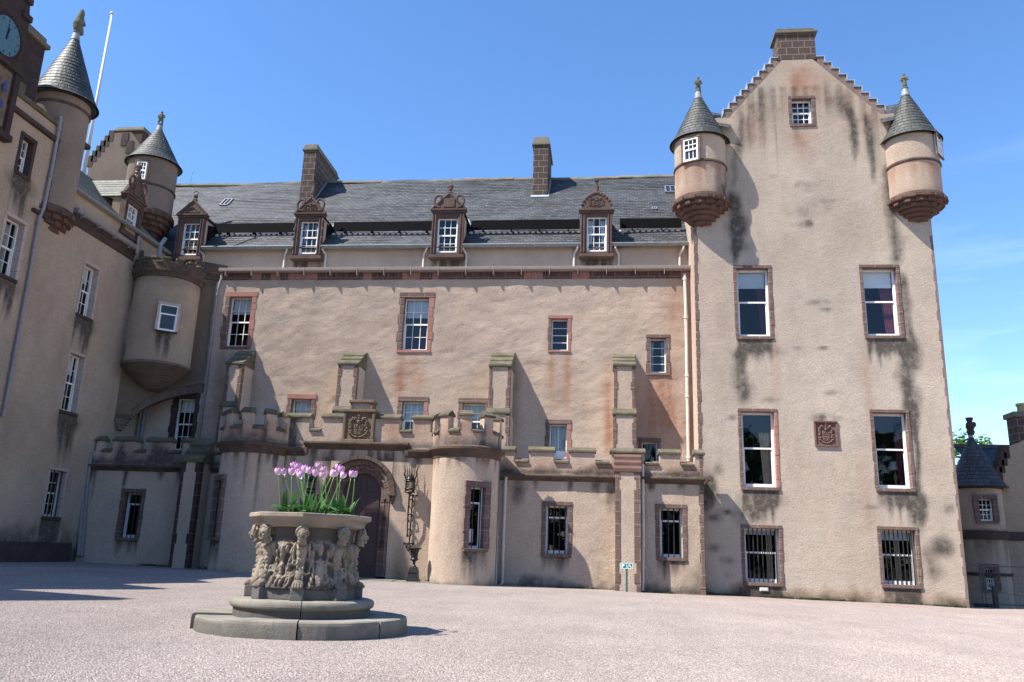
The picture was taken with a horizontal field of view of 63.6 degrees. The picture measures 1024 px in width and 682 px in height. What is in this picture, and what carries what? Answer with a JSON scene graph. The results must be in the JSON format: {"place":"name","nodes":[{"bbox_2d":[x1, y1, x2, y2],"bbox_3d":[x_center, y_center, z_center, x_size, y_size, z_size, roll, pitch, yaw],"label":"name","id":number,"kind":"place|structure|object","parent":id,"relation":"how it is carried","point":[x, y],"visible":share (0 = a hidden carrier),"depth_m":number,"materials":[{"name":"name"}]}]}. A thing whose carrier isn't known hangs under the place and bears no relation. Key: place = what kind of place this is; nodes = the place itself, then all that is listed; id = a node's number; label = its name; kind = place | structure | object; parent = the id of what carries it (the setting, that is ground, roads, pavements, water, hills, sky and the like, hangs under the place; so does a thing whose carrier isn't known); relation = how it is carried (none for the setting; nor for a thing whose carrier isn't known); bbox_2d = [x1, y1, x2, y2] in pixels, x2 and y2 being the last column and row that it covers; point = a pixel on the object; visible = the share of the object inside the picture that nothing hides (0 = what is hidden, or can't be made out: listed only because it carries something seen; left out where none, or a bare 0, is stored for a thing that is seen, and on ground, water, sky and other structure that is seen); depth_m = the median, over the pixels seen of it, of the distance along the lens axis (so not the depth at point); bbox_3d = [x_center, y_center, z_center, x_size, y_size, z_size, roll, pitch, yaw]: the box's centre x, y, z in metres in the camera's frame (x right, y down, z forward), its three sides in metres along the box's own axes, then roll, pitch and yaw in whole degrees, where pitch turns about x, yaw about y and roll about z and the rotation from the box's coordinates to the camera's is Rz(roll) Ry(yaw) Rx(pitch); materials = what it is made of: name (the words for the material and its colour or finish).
{"place":"outdoors","nodes":[
{"label":"outdoors","id":0,"kind":"place"},
{"bbox_2d":[0,562,1023,681],"bbox_3d":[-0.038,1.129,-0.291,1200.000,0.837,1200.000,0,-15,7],"label":"ground","id":1,"kind":"structure","parent":0,"point":[78,622],"depth_m":10.33,"materials":[{"name":"grey gravel"}]},
{"bbox_2d":[0,0,227,561],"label":"castle wing","id":2,"kind":"structure","parent":1,"relation":"on","point":[106,306],"depth_m":27.79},
{"bbox_2d":[0,210,28,283],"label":"window","id":3,"kind":"structure","parent":2,"relation":"in","point":[14,229],"depth_m":25.42,"materials":[{"name":"stone"}]},
{"bbox_2d":[14,131,37,181],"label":"window","id":4,"kind":"structure","parent":2,"relation":"in","point":[24,161],"depth_m":25.89,"materials":[{"name":"stone"}]},
{"bbox_2d":[41,466,68,520],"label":"window","id":5,"kind":"structure","parent":2,"relation":"in","point":[53,502],"depth_m":27.42,"materials":[{"name":"stone"}]},
{"bbox_2d":[59,349,86,416],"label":"window","id":6,"kind":"structure","parent":2,"relation":"in","point":[76,363],"depth_m":28.37,"materials":[{"name":"stone"}]},
{"bbox_2d":[75,260,100,322],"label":"window","id":7,"kind":"structure","parent":2,"relation":"in","point":[87,295],"depth_m":29.15,"materials":[{"name":"stone"}]},
{"bbox_2d":[82,11,114,173],"bbox_3d":[-16.615,-9.470,32.957,0.190,8.459,0.167,0,-15,7],"label":"flagpole","id":8,"kind":"object","parent":2,"relation":"on","point":[85,161],"visible":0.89,"depth_m":33.03,"materials":[{"name":"white metal"}]},
{"bbox_2d":[190,511,406,640],"bbox_3d":[-2.546,2.905,10.144,2.544,1.502,2.522,0,-15,7],"label":"wellhead","id":9,"kind":"object","parent":1,"relation":"on","point":[302,583],"visible":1,"depth_m":9.62,"materials":[{"name":"stone"}]},
{"bbox_2d":[269,467,290,511],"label":"tulip","id":10,"kind":"object","parent":9,"relation":"on","point":[285,493],"visible":0.92,"depth_m":10.06,"materials":[{"name":"green plant"}]},
{"bbox_2d":[273,467,298,511],"bbox_3d":[-2.746,1.845,10.059,0.314,0.614,0.280,0,-15,7],"label":"tulip","id":11,"kind":"object","parent":9,"relation":"on","point":[291,471],"visible":0.85,"depth_m":10.07,"materials":[{"name":"green plant"}]},
{"bbox_2d":[281,467,297,511],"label":"tulip","id":12,"kind":"object","parent":9,"relation":"on","point":[283,471],"visible":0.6,"depth_m":10.43,"materials":[{"name":"pink plant"}]},
{"bbox_2d":[290,461,307,498],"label":"tulip","id":13,"kind":"object","parent":9,"relation":"on","point":[292,464],"visible":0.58,"depth_m":10.71,"materials":[{"name":"pink plant"}]},
{"bbox_2d":[294,463,307,500],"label":"tulip","id":14,"kind":"object","parent":9,"relation":"on","point":[297,465],"visible":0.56,"depth_m":10.68,"materials":[{"name":"pink plant"}]},
{"bbox_2d":[289,467,315,512],"bbox_3d":[-2.577,1.866,10.155,0.387,0.632,0.476,4,-15,-7],"label":"tulip","id":15,"kind":"object","parent":9,"relation":"on","point":[309,470],"visible":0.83,"depth_m":10.05,"materials":[{"name":"green plant"}]},
{"bbox_2d":[297,464,308,511],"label":"tulip","id":16,"kind":"object","parent":9,"relation":"on","point":[303,468],"visible":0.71,"depth_m":10.18,"materials":[{"name":"pink plant"}]},
{"bbox_2d":[296,471,313,509],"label":"tulip","id":17,"kind":"object","parent":9,"relation":"on","point":[300,474],"visible":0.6,"depth_m":10.39,"materials":[{"name":"pink plant"}]},
{"bbox_2d":[295,468,314,512],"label":"tulip","id":18,"kind":"object","parent":9,"relation":"on","point":[298,470],"visible":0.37,"depth_m":10.61,"materials":[{"name":"pink plant"}]},
{"bbox_2d":[295,469,318,511],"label":"tulip","id":19,"kind":"object","parent":9,"relation":"on","point":[315,473],"visible":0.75,"depth_m":10.08,"materials":[{"name":"green plant"}]},
{"bbox_2d":[292,469,337,512],"bbox_3d":[-2.378,1.821,9.873,0.546,0.596,0.149,0,-15,7],"label":"tulip","id":20,"kind":"object","parent":9,"relation":"on","point":[309,509],"visible":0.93,"depth_m":9.86,"materials":[{"name":"green plant"}]},
{"bbox_2d":[314,472,336,513],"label":"tulip","id":21,"kind":"object","parent":9,"relation":"on","point":[322,476],"visible":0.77,"depth_m":10.19,"materials":[{"name":"pink plant"}]},
{"bbox_2d":[316,466,335,513],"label":"tulip","id":22,"kind":"object","parent":9,"relation":"on","point":[324,469],"visible":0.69,"depth_m":10.54,"materials":[{"name":"pink plant"}]},
{"bbox_2d":[315,462,336,511],"bbox_3d":[-2.370,1.917,10.541,0.404,0.741,0.383,5,-15,-13],"label":"tulip","id":23,"kind":"object","parent":9,"relation":"on","point":[318,466],"visible":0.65,"depth_m":10.65,"materials":[{"name":"pink plant"}]},
{"bbox_2d":[313,470,338,512],"bbox_3d":[-2.240,1.870,10.051,0.400,0.598,0.440,0,-15,7],"label":"tulip","id":24,"kind":"object","parent":9,"relation":"on","point":[319,510],"visible":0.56,"depth_m":9.98,"materials":[{"name":"green plant"}]},
{"bbox_2d":[313,472,346,513],"bbox_3d":[-2.289,1.840,9.911,0.483,0.583,0.338,-2,-15,14],"label":"tulip","id":25,"kind":"object","parent":9,"relation":"on","point":[323,507],"visible":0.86,"depth_m":9.97,"materials":[{"name":"green plant"}]},
{"bbox_2d":[330,464,340,513],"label":"tulip","id":26,"kind":"object","parent":9,"relation":"on","point":[336,466],"visible":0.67,"depth_m":10.58,"materials":[{"name":"pink plant"}]},
{"bbox_2d":[329,466,344,513],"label":"tulip","id":27,"kind":"object","parent":9,"relation":"on","point":[341,469],"visible":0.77,"depth_m":10.47,"materials":[{"name":"green plant"}]},
{"bbox_2d":[327,470,354,514],"bbox_3d":[-2.095,1.911,10.252,0.252,0.626,0.462,14,-19,-39],"label":"tulip","id":28,"kind":"object","parent":9,"relation":"on","point":[342,509],"visible":0.87,"depth_m":10.26,"materials":[{"name":"green plant"}]},
{"bbox_2d":[337,470,359,514],"bbox_3d":[-2.107,1.933,10.366,0.350,0.639,0.305,0,-15,7],"label":"tulip","id":29,"kind":"object","parent":9,"relation":"on","point":[348,512],"visible":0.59,"depth_m":10.42,"materials":[{"name":"green plant"}]},
{"bbox_2d":[87,127,693,500],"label":"castle range","id":30,"kind":"structure","parent":1,"relation":"on","point":[541,307],"depth_m":32.04,"materials":[{"name":"paint"}]},
{"bbox_2d":[168,393,200,449],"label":"window","id":31,"kind":"structure","parent":30,"relation":"in","point":[184,411],"depth_m":32.06,"materials":[{"name":"stone"}]},
{"bbox_2d":[219,292,257,348],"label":"window","id":32,"kind":"structure","parent":30,"relation":"in","point":[237,328],"depth_m":32.89,"materials":[{"name":"stone"}]},
{"bbox_2d":[286,394,316,426],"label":"window","id":33,"kind":"structure","parent":30,"relation":"in","point":[297,403],"depth_m":31.57,"materials":[{"name":"stone"}]},
{"bbox_2d":[397,397,428,428],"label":"window","id":34,"kind":"structure","parent":30,"relation":"in","point":[409,406],"depth_m":31.14,"materials":[{"name":"red stone"}]},
{"bbox_2d":[396,292,434,352],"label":"window","id":35,"kind":"structure","parent":30,"relation":"in","point":[414,334],"depth_m":32.10,"materials":[{"name":"glass"}]},
{"bbox_2d":[457,398,487,427],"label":"window","id":36,"kind":"structure","parent":30,"relation":"in","point":[478,405],"depth_m":30.81,"materials":[{"name":"red stone"}]},
{"bbox_2d":[544,420,571,461],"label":"window","id":37,"kind":"structure","parent":30,"relation":"in","point":[558,432],"depth_m":30.22,"materials":[{"name":"glass"}]},
{"bbox_2d":[547,315,571,351],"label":"window","id":38,"kind":"structure","parent":30,"relation":"in","point":[559,335],"depth_m":31.32,"materials":[{"name":"glass"}]},
{"bbox_2d":[638,438,660,463],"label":"window","id":39,"kind":"structure","parent":30,"relation":"in","point":[651,445],"depth_m":29.89,"materials":[{"name":"black glass"}]},
{"bbox_2d":[646,334,670,375],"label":"window","id":40,"kind":"structure","parent":30,"relation":"in","point":[657,345],"depth_m":30.63,"materials":[{"name":"glass"}]},
{"bbox_2d":[75,400,709,594],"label":"entrance block","id":41,"kind":"structure","parent":1,"relation":"on","point":[487,510],"depth_m":26.66,"materials":[{"name":"beige stone"}]},
{"bbox_2d":[115,488,145,540],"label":"window","id":42,"kind":"structure","parent":41,"relation":"in","point":[131,505],"depth_m":28.55,"materials":[{"name":"red stone"}]},
{"bbox_2d":[207,474,227,540],"bbox_3d":[-9.341,5.304,26.336,0.310,2.070,0.884,13,-18,-36],"label":"window","id":43,"kind":"structure","parent":41,"relation":"in","point":[220,480],"depth_m":26.27,"materials":[{"name":"red stone"}]},
{"bbox_2d":[305,467,318,504],"bbox_3d":[-6.497,5.298,26.412,0.535,2.773,0.580,0,-15,7],"label":"wall lantern","id":44,"kind":"object","parent":41,"relation":"attached to","point":[311,477],"depth_m":26.51,"materials":[{"name":"black metal"}]},
{"bbox_2d":[343,473,380,577],"bbox_3d":[-4.911,5.944,26.745,1.341,3.295,0.164,0,-15,7],"label":"door","id":45,"kind":"structure","parent":41,"relation":"in","point":[367,488],"depth_m":26.82,"materials":[{"name":"brown wood"}]},
{"bbox_2d":[403,464,419,550],"bbox_3d":[-3.255,5.224,26.063,0.535,2.745,0.580,0,-15,7],"label":"wall lantern","id":46,"kind":"object","parent":41,"relation":"attached to","point":[409,478],"depth_m":26.13,"materials":[{"name":"black metal"}]},
{"bbox_2d":[462,480,491,551],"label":"window","id":47,"kind":"structure","parent":41,"relation":"in","point":[477,494],"depth_m":25.26,"materials":[{"name":"red stone"}]},
{"bbox_2d":[541,501,572,557],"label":"window","id":48,"kind":"structure","parent":41,"relation":"in","point":[556,523],"depth_m":26.90,"materials":[{"name":"black glass"}]},
{"bbox_2d":[655,504,687,560],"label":"window","id":49,"kind":"structure","parent":41,"relation":"in","point":[671,523],"depth_m":26.48,"materials":[{"name":"black glass"}]},
{"bbox_2d":[406,547,421,581],"bbox_3d":[-2.985,6.809,25.127,0.434,1.000,0.434,0,-15,7],"label":"garden urn","id":50,"kind":"object","parent":1,"relation":"on","point":[413,573],"visible":0.99,"depth_m":25.00,"materials":[{"name":"grey stone"}]},
{"bbox_2d":[137,563,965,607],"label":"weeds","id":51,"kind":"object","parent":1,"relation":"on","point":[782,597],"visible":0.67,"depth_m":26.11,"materials":[{"name":"green plant"}]},
{"bbox_2d":[620,563,632,591],"bbox_3d":[3.511,7.292,25.262,0.380,0.963,0.088,0,-15,7],"label":"parking sign","id":52,"kind":"object","parent":1,"relation":"on","point":[626,566],"visible":0.99,"depth_m":25.30,"materials":[{"name":"white metal"}]},
{"bbox_2d":[669,28,969,607],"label":"castle tower","id":53,"kind":"structure","parent":1,"relation":"on","point":[811,201],"depth_m":28.33,"materials":[{"name":"beige paint"}]},
{"bbox_2d":[733,265,773,339],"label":"window","id":54,"kind":"structure","parent":53,"relation":"in","point":[753,294],"depth_m":29.28,"materials":[{"name":"glass"}]},
{"bbox_2d":[738,408,780,490],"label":"window","id":55,"kind":"structure","parent":53,"relation":"in","point":[757,428],"depth_m":27.94,"materials":[{"name":"black glass"}]},
{"bbox_2d":[741,524,784,586],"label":"window","id":56,"kind":"structure","parent":53,"relation":"in","point":[761,545],"depth_m":26.90,"materials":[{"name":"black glass"}]},
{"bbox_2d":[788,95,815,126],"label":"window","id":57,"kind":"structure","parent":53,"relation":"in","point":[801,109],"depth_m":30.57,"materials":[{"name":"white stone"}]},
{"bbox_2d":[859,264,904,338],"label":"window","id":58,"kind":"structure","parent":53,"relation":"in","point":[880,286],"depth_m":28.71,"materials":[{"name":"glass"}]},
{"bbox_2d":[887,461,897,484],"bbox_3d":[12.822,4.461,27.583,0.496,0.826,0.496,0,-15,7],"label":"table lamp","id":59,"kind":"object","parent":53,"relation":"in","point":[892,466],"visible":0.72,"depth_m":27.52,"materials":[{"name":"ceramic"}]},
{"bbox_2d":[869,409,915,491],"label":"window","id":60,"kind":"structure","parent":53,"relation":"in","point":[891,438],"depth_m":27.44,"materials":[{"name":"black glass"}]},
{"bbox_2d":[877,526,922,588],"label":"window","id":61,"kind":"structure","parent":53,"relation":"in","point":[898,547],"depth_m":26.42,"materials":[{"name":"glass"}]},
{"bbox_2d":[952,428,991,464],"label":"tree","id":62,"kind":"object","parent":1,"relation":"on","point":[962,440],"visible":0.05,"depth_m":49.30,"materials":[{"name":"green plant"}]},
{"bbox_2d":[966,565,984,606],"bbox_3d":[14.230,8.258,27.939,3.194,1.410,0.240,0,-15,7],"label":"site fence","id":63,"kind":"object","parent":1,"relation":"on","point":[982,604],"visible":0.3,"depth_m":27.68,"materials":[{"name":"metal"}]},
{"bbox_2d":[954,403,1023,608],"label":"lodge","id":64,"kind":"structure","parent":1,"relation":"on","point":[990,480],"depth_m":32.87,"materials":[{"name":"beige stone"}]},
{"bbox_2d":[972,494,999,523],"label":"window","id":65,"kind":"structure","parent":64,"relation":"in","point":[978,500],"depth_m":32.70,"materials":[{"name":"red stone"}]},
{"bbox_2d":[979,564,1001,592],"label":"window","id":66,"kind":"structure","parent":64,"relation":"in","point":[988,569],"depth_m":32.07,"materials":[{"name":"white stone"}]},
{"bbox_2d":[991,586,999,607],"bbox_3d":[15.734,8.366,26.804,0.202,0.781,0.150,0,-15,7],"label":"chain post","id":67,"kind":"object","parent":1,"relation":"on","point":[995,591],"visible":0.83,"depth_m":26.78,"materials":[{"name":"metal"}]},
{"bbox_2d":[982,565,1023,607],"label":"site fence","id":68,"kind":"object","parent":1,"relation":"on","point":[988,605],"visible":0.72,"depth_m":27.68,"materials":[{"name":"metal"}]},
{"bbox_2d":[30,0,1023,463],"label":"sky","id":69,"kind":"structure","parent":0,"point":[387,90],"materials":[{"name":"blue"}]}
]}

